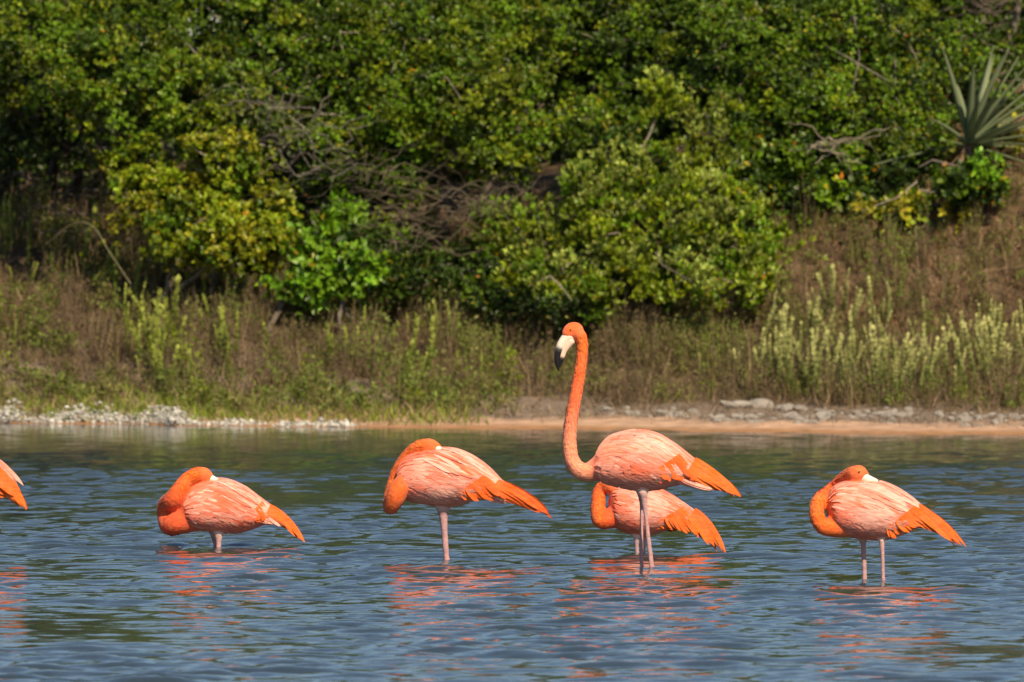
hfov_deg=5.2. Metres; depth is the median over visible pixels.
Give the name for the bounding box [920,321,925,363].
leafy stem
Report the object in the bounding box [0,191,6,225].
leafy stem
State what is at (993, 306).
leafy stem
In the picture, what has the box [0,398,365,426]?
pebbles
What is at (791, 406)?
rock
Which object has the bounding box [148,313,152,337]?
leafy stem
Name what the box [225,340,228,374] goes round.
leafy stem
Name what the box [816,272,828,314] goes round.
leafy stem
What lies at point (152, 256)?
leafy stem
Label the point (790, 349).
leafy stem
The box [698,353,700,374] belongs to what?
leafy stem
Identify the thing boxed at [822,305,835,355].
leafy stem
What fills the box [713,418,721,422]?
rock
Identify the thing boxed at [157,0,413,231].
mangrove tree
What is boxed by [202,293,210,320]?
leafy stem
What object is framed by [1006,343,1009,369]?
leafy stem
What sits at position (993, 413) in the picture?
rock
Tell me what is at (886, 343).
leafy stem
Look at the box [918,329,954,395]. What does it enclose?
leafy stem
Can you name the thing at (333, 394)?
olive brush
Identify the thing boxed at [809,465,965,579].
flamingo
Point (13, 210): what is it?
leafy stem
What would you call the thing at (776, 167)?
mangrove shrub
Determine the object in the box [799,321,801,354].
leafy stem
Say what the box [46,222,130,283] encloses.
arching stem
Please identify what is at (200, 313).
leafy stem
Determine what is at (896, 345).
leafy stem
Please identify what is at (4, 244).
leafy stem
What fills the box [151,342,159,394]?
leafy stem
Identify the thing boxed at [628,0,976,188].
mangrove tree
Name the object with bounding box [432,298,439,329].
leafy stem
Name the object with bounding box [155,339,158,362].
leafy stem
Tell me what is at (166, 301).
leafy stem
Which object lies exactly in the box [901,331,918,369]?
leafy stem
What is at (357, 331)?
leafy stem
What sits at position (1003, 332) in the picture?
leafy stem
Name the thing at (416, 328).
leafy stem
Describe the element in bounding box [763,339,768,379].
leafy stem
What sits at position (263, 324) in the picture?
leafy stem
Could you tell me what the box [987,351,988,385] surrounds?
leafy stem
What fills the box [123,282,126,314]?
leafy stem
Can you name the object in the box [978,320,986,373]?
leafy stem
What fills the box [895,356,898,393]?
leafy stem
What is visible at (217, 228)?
yellow shrub
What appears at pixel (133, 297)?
leafy stem
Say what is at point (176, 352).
leafy stem
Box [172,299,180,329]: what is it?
leafy stem
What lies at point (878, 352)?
leafy stem
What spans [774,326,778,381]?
leafy stem
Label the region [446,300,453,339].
leafy stem
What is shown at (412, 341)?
leafy stem
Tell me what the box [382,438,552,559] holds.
flamingo
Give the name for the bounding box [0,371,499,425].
shore grass
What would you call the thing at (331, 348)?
leafy stem
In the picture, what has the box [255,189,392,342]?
broadleaf shrub
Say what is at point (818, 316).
leafy stem
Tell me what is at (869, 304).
leafy stem
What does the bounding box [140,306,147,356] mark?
leafy stem
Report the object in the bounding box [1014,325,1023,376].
leafy stem
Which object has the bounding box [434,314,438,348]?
leafy stem
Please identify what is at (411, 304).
leafy stem
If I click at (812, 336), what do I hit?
leafy stem
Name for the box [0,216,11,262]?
leafy stem
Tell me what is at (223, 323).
leafy stem
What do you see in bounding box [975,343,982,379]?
leafy stem
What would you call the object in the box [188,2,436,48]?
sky
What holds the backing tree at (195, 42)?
on the ground at (552, 420)
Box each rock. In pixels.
[600,407,613,411]
[655,409,666,413]
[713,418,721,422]
[720,400,729,405]
[726,400,752,408]
[749,398,774,407]
[775,403,793,410]
[792,405,807,410]
[878,412,890,416]
[904,406,912,410]
[958,418,968,422]
[986,412,995,416]
[1010,413,1019,418]
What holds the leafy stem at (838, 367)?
on the ground at (552, 420)
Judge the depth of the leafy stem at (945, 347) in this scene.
73.83 m
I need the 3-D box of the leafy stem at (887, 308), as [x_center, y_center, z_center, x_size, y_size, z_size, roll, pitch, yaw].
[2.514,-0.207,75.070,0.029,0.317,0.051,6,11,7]
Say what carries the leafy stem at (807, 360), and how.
on the ground at (552, 420)
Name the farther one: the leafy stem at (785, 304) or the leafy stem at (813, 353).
the leafy stem at (785, 304)
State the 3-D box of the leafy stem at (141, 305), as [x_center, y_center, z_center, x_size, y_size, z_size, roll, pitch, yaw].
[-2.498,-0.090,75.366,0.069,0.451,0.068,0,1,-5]
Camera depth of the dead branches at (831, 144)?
76.31 m
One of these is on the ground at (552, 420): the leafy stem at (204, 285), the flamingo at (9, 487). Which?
the leafy stem at (204, 285)
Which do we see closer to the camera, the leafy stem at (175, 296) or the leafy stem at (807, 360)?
the leafy stem at (807, 360)
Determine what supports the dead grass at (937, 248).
on the ground at (552, 420)
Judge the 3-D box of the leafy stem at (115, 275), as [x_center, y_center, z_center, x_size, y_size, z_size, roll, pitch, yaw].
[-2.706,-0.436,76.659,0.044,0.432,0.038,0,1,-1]
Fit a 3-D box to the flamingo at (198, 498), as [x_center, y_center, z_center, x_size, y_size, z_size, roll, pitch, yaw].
[-1.235,0.957,49.450,0.656,0.811,0.238,0,1,-5]
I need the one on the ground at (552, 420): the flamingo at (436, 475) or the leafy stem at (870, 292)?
the leafy stem at (870, 292)
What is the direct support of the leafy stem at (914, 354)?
on the ground at (552, 420)
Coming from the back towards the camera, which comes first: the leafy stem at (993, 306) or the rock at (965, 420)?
the leafy stem at (993, 306)
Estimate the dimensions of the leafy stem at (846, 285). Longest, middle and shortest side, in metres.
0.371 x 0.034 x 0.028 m
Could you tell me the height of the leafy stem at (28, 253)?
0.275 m
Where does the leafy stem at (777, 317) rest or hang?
on the ground at (552, 420)
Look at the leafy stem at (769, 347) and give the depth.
73.60 m
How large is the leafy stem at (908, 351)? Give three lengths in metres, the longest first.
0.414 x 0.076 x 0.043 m
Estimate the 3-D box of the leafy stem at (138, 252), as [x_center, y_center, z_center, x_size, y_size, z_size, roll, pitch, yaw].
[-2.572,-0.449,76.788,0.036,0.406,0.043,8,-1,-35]
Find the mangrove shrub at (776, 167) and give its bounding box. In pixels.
[713,111,1011,238]
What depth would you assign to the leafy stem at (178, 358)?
74.52 m
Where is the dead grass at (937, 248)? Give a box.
[753,67,1023,370]
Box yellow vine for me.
[847,111,1023,234]
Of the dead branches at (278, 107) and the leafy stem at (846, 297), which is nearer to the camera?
the leafy stem at (846, 297)
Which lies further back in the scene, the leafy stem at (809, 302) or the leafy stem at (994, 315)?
the leafy stem at (994, 315)
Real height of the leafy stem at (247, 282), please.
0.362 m
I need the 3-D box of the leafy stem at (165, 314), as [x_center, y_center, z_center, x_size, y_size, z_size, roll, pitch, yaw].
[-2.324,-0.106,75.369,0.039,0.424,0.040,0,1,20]
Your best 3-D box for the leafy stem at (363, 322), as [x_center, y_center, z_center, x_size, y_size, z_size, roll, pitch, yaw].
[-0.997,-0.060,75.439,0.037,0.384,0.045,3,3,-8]
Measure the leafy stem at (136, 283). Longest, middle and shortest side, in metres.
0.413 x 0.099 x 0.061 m
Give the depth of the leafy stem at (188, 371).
74.48 m
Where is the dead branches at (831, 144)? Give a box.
[786,122,898,179]
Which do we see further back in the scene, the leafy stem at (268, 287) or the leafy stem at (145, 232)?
the leafy stem at (145, 232)
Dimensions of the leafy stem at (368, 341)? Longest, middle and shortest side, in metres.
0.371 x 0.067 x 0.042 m
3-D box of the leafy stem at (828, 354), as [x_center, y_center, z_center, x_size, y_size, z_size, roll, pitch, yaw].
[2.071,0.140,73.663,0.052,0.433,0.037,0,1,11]
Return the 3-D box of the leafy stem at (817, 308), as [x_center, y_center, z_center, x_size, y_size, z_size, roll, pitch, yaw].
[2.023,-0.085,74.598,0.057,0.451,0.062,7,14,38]
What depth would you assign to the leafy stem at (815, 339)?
73.56 m
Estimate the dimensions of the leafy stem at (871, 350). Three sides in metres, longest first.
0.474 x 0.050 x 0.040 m
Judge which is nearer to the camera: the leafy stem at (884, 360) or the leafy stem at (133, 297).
the leafy stem at (884, 360)
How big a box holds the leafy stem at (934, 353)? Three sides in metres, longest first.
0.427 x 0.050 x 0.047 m
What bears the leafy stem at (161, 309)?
on the ground at (552, 420)
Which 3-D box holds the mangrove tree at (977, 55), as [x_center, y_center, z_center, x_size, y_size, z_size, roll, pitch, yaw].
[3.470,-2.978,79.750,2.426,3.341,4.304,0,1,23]
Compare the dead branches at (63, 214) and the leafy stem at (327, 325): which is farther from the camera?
the dead branches at (63, 214)
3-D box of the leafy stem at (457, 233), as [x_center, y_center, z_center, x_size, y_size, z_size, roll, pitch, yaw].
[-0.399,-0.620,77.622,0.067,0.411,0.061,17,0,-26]
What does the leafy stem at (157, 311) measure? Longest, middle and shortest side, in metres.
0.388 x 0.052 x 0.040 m
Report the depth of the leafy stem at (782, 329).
73.91 m
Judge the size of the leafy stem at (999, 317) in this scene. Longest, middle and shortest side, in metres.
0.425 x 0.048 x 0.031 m
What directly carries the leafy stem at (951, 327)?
on the ground at (552, 420)
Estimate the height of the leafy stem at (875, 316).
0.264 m
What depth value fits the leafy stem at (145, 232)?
77.88 m
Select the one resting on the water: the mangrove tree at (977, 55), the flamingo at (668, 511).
the flamingo at (668, 511)
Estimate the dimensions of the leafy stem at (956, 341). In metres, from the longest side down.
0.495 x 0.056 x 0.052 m
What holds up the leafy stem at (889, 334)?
on the ground at (552, 420)
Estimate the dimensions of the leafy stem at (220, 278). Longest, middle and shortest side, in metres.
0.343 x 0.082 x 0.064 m
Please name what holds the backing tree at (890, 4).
on the ground at (552, 420)
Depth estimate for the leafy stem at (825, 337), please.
73.25 m
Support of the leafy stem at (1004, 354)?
on the ground at (552, 420)
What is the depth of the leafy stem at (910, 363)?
72.78 m
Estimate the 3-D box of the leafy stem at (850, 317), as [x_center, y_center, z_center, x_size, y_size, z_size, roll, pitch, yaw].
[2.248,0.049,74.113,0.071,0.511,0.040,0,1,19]
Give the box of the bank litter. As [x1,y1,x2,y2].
[321,364,1023,427]
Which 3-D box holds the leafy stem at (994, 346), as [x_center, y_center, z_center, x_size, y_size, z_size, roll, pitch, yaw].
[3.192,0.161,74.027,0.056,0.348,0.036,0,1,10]
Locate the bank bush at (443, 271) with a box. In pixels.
[346,210,608,330]
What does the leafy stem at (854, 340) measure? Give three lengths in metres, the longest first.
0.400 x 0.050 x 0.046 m
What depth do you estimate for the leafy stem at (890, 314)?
74.99 m
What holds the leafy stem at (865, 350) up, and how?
on the ground at (552, 420)
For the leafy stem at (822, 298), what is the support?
on the ground at (552, 420)
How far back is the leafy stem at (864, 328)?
74.49 m
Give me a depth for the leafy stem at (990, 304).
75.08 m
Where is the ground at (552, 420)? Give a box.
[0,12,1023,433]
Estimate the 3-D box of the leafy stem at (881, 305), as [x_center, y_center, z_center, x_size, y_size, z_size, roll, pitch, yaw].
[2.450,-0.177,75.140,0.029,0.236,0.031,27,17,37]
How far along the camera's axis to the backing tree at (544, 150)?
83.46 m
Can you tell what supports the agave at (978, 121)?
on the ground at (552, 420)
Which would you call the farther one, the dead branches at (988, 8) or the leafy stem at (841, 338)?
the dead branches at (988, 8)
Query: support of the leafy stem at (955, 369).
on the ground at (552, 420)
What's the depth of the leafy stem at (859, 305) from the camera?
74.90 m
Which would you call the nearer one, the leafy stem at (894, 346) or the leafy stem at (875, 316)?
the leafy stem at (894, 346)
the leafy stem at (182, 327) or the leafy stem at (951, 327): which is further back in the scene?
the leafy stem at (182, 327)
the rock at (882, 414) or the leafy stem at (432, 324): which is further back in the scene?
the leafy stem at (432, 324)
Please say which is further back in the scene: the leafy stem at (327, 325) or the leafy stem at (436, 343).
the leafy stem at (436, 343)
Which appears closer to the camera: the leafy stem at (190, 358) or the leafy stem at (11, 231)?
the leafy stem at (190, 358)
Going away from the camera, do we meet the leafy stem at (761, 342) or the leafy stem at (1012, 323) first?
the leafy stem at (761, 342)
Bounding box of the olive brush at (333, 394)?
[0,147,526,415]
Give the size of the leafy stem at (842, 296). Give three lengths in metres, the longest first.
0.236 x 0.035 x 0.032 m
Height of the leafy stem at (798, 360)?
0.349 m
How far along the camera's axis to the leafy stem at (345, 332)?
74.85 m
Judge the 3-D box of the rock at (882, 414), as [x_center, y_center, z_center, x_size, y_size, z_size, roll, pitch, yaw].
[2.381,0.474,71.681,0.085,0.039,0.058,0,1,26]
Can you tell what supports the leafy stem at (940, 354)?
on the ground at (552, 420)
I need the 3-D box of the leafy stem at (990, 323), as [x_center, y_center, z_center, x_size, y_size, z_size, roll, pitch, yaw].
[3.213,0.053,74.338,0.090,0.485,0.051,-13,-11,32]
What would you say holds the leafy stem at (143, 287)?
on the ground at (552, 420)
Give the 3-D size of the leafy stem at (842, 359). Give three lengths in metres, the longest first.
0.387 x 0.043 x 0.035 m
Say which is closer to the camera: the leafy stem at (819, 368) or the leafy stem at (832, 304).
the leafy stem at (819, 368)
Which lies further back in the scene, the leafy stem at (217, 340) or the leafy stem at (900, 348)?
the leafy stem at (217, 340)
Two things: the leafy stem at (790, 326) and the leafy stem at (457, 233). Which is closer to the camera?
the leafy stem at (790, 326)
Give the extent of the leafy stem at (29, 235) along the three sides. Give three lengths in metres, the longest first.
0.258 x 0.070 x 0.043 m
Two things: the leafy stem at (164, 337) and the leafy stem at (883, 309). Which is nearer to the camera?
the leafy stem at (164, 337)
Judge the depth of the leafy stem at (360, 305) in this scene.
76.00 m
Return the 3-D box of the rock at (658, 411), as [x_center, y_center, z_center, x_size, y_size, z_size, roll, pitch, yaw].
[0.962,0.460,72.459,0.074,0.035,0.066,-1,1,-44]
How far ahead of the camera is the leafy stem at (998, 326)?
74.27 m
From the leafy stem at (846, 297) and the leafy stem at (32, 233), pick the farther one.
the leafy stem at (32, 233)
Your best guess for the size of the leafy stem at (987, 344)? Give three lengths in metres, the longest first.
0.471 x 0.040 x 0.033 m
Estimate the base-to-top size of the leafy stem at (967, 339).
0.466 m
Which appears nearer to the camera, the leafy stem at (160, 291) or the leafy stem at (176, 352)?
the leafy stem at (176, 352)
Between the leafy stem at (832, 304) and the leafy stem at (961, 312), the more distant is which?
the leafy stem at (832, 304)
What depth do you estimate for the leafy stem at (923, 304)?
75.09 m
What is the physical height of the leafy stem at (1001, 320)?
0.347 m
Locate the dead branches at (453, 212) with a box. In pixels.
[299,119,547,279]
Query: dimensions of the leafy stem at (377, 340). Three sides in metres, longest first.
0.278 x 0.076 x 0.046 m
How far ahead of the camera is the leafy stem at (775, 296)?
75.23 m
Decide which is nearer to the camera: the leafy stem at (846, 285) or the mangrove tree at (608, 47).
the leafy stem at (846, 285)
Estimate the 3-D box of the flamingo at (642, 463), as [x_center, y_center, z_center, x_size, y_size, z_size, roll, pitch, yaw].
[0.569,0.661,47.017,0.786,1.480,0.238,0,1,0]
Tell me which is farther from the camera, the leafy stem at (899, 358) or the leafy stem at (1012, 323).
the leafy stem at (1012, 323)
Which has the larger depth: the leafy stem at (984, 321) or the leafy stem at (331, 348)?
the leafy stem at (331, 348)
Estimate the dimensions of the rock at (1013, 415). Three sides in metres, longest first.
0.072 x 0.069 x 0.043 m
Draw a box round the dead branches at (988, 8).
[937,0,1023,55]
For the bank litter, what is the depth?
72.52 m
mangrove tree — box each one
[0,0,270,207]
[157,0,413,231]
[311,0,604,233]
[517,0,750,209]
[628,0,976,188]
[900,0,1023,126]
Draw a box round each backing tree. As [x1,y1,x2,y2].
[0,0,295,173]
[0,2,56,184]
[198,0,606,183]
[504,0,767,174]
[751,0,1004,32]
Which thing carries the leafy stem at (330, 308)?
on the ground at (552, 420)
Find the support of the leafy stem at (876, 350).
on the ground at (552, 420)
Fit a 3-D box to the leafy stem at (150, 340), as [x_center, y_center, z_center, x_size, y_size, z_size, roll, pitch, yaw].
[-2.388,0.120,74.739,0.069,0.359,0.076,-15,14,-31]
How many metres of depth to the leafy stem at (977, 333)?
73.94 m
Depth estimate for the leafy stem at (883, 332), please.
74.12 m
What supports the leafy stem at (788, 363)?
on the ground at (552, 420)
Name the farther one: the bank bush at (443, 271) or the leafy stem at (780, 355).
the bank bush at (443, 271)
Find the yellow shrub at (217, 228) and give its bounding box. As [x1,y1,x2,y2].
[91,115,304,305]
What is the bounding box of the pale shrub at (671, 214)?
[465,65,829,325]
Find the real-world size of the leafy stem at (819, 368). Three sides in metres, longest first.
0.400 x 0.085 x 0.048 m
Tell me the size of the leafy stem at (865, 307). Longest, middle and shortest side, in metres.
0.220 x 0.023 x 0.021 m
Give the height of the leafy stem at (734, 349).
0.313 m
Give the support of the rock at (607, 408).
on the ground at (552, 420)
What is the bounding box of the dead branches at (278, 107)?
[197,65,381,206]
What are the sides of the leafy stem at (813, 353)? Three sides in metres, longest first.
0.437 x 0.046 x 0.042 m
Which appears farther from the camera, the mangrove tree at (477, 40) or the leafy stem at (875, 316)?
the mangrove tree at (477, 40)
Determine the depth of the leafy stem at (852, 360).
73.79 m
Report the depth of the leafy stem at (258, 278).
76.78 m
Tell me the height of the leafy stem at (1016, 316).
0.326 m
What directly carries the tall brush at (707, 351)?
on the ground at (552, 420)
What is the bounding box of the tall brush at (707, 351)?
[454,255,806,382]
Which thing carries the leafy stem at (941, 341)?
on the ground at (552, 420)
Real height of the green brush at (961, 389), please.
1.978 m
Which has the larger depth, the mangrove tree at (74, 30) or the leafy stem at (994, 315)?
the mangrove tree at (74, 30)
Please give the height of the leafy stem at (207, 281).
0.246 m
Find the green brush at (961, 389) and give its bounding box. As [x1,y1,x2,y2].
[522,126,1023,410]
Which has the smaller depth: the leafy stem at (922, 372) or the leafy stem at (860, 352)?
the leafy stem at (922, 372)
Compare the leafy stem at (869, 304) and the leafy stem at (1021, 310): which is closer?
the leafy stem at (1021, 310)
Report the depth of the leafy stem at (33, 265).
77.57 m
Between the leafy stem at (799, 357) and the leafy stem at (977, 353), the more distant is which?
the leafy stem at (977, 353)
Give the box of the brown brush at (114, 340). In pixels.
[0,116,1023,414]
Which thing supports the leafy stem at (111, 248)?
on the ground at (552, 420)
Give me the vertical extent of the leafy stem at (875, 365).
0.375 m
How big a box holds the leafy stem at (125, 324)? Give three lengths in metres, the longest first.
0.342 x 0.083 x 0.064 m
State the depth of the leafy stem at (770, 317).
74.96 m
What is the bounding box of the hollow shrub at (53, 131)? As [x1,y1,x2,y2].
[0,67,385,231]
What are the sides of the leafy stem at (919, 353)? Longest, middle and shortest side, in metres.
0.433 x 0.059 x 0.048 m
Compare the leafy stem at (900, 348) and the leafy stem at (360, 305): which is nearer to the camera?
the leafy stem at (900, 348)
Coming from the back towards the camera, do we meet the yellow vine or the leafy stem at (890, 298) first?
the yellow vine
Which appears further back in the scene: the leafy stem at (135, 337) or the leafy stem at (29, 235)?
the leafy stem at (29, 235)
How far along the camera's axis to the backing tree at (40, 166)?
83.08 m
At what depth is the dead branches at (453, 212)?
75.98 m
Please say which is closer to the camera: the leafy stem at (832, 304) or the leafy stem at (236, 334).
the leafy stem at (236, 334)
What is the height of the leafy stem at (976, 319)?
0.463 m
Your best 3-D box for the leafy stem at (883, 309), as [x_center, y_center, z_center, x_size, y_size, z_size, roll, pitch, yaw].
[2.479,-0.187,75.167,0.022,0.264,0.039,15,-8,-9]
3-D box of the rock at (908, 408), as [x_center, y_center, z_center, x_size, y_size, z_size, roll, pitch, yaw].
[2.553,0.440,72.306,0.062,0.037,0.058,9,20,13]
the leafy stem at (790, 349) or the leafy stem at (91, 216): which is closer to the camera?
the leafy stem at (790, 349)
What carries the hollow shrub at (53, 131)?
on the ground at (552, 420)
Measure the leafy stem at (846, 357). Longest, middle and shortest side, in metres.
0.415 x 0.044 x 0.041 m
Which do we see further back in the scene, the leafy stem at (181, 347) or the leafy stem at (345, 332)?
the leafy stem at (345, 332)
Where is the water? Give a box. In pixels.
[0,423,1023,681]
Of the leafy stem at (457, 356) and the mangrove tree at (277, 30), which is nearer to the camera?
the leafy stem at (457, 356)
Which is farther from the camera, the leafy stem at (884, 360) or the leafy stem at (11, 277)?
the leafy stem at (11, 277)
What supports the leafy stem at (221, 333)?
on the ground at (552, 420)
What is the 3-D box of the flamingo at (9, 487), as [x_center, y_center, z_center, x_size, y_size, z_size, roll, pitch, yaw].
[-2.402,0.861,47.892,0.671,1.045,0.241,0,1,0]
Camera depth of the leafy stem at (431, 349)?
74.64 m
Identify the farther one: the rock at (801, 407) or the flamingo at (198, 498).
the rock at (801, 407)
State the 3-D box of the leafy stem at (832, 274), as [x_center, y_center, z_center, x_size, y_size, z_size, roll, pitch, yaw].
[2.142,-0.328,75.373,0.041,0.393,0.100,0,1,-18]
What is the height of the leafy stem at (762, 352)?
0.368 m
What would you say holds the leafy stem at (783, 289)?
on the ground at (552, 420)
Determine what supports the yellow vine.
on the ground at (552, 420)
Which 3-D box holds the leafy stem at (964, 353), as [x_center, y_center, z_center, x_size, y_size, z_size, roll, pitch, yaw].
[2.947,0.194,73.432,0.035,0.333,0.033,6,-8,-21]
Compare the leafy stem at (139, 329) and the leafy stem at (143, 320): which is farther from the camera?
the leafy stem at (143, 320)
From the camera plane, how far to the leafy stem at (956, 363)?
73.71 m
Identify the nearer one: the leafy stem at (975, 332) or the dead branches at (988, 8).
the leafy stem at (975, 332)
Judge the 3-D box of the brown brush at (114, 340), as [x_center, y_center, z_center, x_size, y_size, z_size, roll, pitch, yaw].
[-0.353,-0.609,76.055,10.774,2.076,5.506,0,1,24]
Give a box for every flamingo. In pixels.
[0,460,27,509]
[156,466,304,547]
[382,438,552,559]
[554,322,740,566]
[590,482,725,552]
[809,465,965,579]
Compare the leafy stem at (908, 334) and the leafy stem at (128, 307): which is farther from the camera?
the leafy stem at (128, 307)
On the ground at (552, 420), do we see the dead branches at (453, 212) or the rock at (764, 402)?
the rock at (764, 402)
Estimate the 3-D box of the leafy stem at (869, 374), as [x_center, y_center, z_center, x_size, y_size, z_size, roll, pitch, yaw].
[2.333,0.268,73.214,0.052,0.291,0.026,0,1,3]
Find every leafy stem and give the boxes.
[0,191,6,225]
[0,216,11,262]
[2,201,8,248]
[3,221,7,259]
[7,200,13,246]
[9,193,15,222]
[9,266,13,292]
[26,198,34,243]
[26,236,30,273]
[27,221,33,255]
[29,261,34,285]
[31,262,37,285]
[80,224,92,272]
[81,217,86,238]
[83,201,95,242]
[92,206,104,260]
[102,245,113,280]
[113,247,118,291]
[122,311,128,346]
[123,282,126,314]
[126,319,145,368]
[127,286,145,314]
[127,302,129,328]
[131,257,143,310]
[133,249,139,286]
[136,322,140,359]
[137,294,143,335]
[139,276,146,306]
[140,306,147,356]
[144,231,147,249]
[147,254,154,289]
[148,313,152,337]
[148,335,154,371]
[151,287,162,329]
[151,303,163,342]
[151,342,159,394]
[152,312,156,349]
[153,298,163,335]
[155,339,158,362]
[158,329,161,349]
[158,330,166,368]
[159,350,163,387]
[163,297,168,332]
[164,295,169,323]
[169,274,180,322]
[169,344,179,379]
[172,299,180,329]
[174,344,184,379]
[179,315,186,341]
[180,339,182,362]
[184,343,196,379]
[186,349,190,382]
[198,306,204,335]
[201,271,207,314]
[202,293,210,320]
[205,268,209,285]
[214,268,223,296]
[215,327,219,352]
[217,305,224,340]
[217,307,231,362]
[218,306,224,363]
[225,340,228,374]
[233,306,238,352]
[246,273,249,301]
[255,272,259,293]
[260,316,270,345]
[267,275,272,305]
[325,321,330,358]
[327,333,333,370]
[328,299,333,330]
[343,323,349,360]
[355,289,365,320]
[356,326,358,354]
[362,304,365,333]
[364,287,370,318]
[365,328,369,370]
[367,287,378,315]
[375,333,383,363]
[403,338,414,387]
[409,295,414,321]
[411,314,420,365]
[427,333,435,376]
[429,315,435,364]
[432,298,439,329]
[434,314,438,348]
[446,240,452,257]
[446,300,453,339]
[450,222,459,256]
[455,350,459,380]
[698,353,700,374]
[733,348,740,390]
[753,346,759,374]
[758,327,764,383]
[758,337,765,374]
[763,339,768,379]
[764,302,776,345]
[767,341,772,382]
[773,288,776,325]
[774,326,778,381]
[774,345,789,393]
[776,313,787,338]
[777,303,786,351]
[777,333,782,395]
[779,310,785,366]
[779,335,794,401]
[781,304,787,369]
[782,288,786,305]
[783,306,786,345]
[785,313,794,370]
[787,326,809,396]
[787,341,796,379]
[788,329,794,378]
[797,341,800,377]
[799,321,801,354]
[804,340,810,395]
[806,329,828,398]
[807,300,812,352]
[810,325,818,393]
[810,327,816,397]
[811,339,821,399]
[813,295,820,342]
[813,309,840,361]
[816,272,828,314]
[816,342,821,398]
[819,272,823,312]
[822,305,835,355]
[824,329,830,373]
[828,263,834,309]
[830,334,843,380]
[831,271,835,307]
[834,348,841,375]
[836,353,840,402]
[839,344,845,380]
[841,287,843,312]
[842,267,849,319]
[843,283,848,315]
[844,345,847,389]
[845,332,851,403]
[848,294,864,334]
[848,310,855,362]
[848,349,857,381]
[852,288,862,327]
[852,328,855,368]
[853,344,864,374]
[861,336,868,381]
[863,295,866,318]
[863,324,870,356]
[866,362,871,392]
[867,275,873,310]
[867,300,874,324]
[869,332,894,384]
[870,321,882,377]
[870,322,874,371]
[871,324,882,388]
[872,344,881,384]
[873,305,876,332]
[874,299,884,322]
[878,322,895,368]
[880,295,885,321]
[880,335,889,383]
[882,336,888,368]
[885,309,892,331]
[886,280,891,329]
[886,287,890,318]
[886,332,890,360]
[887,344,904,372]
[893,336,898,378]
[895,342,898,382]
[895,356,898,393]
[898,349,900,378]
[899,344,917,390]
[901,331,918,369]
[903,332,909,354]
[903,338,918,387]
[906,337,926,393]
[907,319,917,351]
[908,341,913,397]
[912,336,914,378]
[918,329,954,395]
[919,355,926,397]
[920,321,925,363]
[922,293,928,345]
[927,336,938,393]
[934,331,945,368]
[937,329,950,365]
[941,326,949,376]
[947,314,960,376]
[953,332,967,399]
[954,337,959,386]
[954,366,956,394]
[959,310,962,340]
[960,318,963,353]
[960,347,966,384]
[961,321,975,385]
[971,315,986,347]
[974,324,990,369]
[975,312,979,365]
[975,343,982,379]
[977,303,980,332]
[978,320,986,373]
[983,315,990,376]
[985,326,990,382]
[987,315,1002,360]
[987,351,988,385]
[988,295,992,327]
[988,302,995,338]
[989,330,997,367]
[992,308,995,333]
[992,339,997,376]
[993,322,999,361]
[997,304,1002,345]
[997,319,1007,365]
[999,303,1002,332]
[1004,341,1005,374]
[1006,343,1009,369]
[1010,313,1014,343]
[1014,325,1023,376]
[1015,310,1017,344]
[1016,324,1022,366]
[1019,298,1023,342]
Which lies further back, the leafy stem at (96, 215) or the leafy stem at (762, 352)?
the leafy stem at (96, 215)
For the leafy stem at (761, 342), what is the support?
on the ground at (552, 420)
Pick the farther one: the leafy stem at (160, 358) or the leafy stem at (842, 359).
the leafy stem at (160, 358)
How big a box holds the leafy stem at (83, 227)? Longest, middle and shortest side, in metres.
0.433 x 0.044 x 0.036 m
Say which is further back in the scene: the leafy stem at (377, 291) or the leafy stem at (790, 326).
the leafy stem at (377, 291)
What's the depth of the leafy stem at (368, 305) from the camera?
76.38 m
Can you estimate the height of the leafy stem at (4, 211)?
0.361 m
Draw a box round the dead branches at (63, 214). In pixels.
[0,113,197,256]
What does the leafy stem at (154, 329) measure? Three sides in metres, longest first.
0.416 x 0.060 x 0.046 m
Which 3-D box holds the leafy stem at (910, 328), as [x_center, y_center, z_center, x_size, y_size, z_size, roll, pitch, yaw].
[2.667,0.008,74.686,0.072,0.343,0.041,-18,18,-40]
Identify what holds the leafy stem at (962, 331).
on the ground at (552, 420)
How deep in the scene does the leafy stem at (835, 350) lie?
73.29 m
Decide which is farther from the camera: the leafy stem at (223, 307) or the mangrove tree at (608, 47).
the mangrove tree at (608, 47)
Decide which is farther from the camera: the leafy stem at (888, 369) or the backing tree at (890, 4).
the backing tree at (890, 4)
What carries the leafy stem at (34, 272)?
on the ground at (552, 420)
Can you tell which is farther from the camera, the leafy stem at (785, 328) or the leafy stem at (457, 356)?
the leafy stem at (457, 356)
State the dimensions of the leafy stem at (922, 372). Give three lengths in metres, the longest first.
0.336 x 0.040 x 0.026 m
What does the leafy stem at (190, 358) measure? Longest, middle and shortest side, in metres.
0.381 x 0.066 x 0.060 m
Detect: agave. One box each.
[874,45,1023,173]
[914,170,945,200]
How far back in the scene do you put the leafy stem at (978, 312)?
74.98 m
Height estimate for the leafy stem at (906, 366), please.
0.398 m
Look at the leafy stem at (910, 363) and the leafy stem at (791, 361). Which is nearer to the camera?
the leafy stem at (910, 363)
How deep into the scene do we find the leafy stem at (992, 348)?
74.03 m
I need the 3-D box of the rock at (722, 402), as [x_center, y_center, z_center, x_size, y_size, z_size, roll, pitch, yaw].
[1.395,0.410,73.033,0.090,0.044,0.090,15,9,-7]

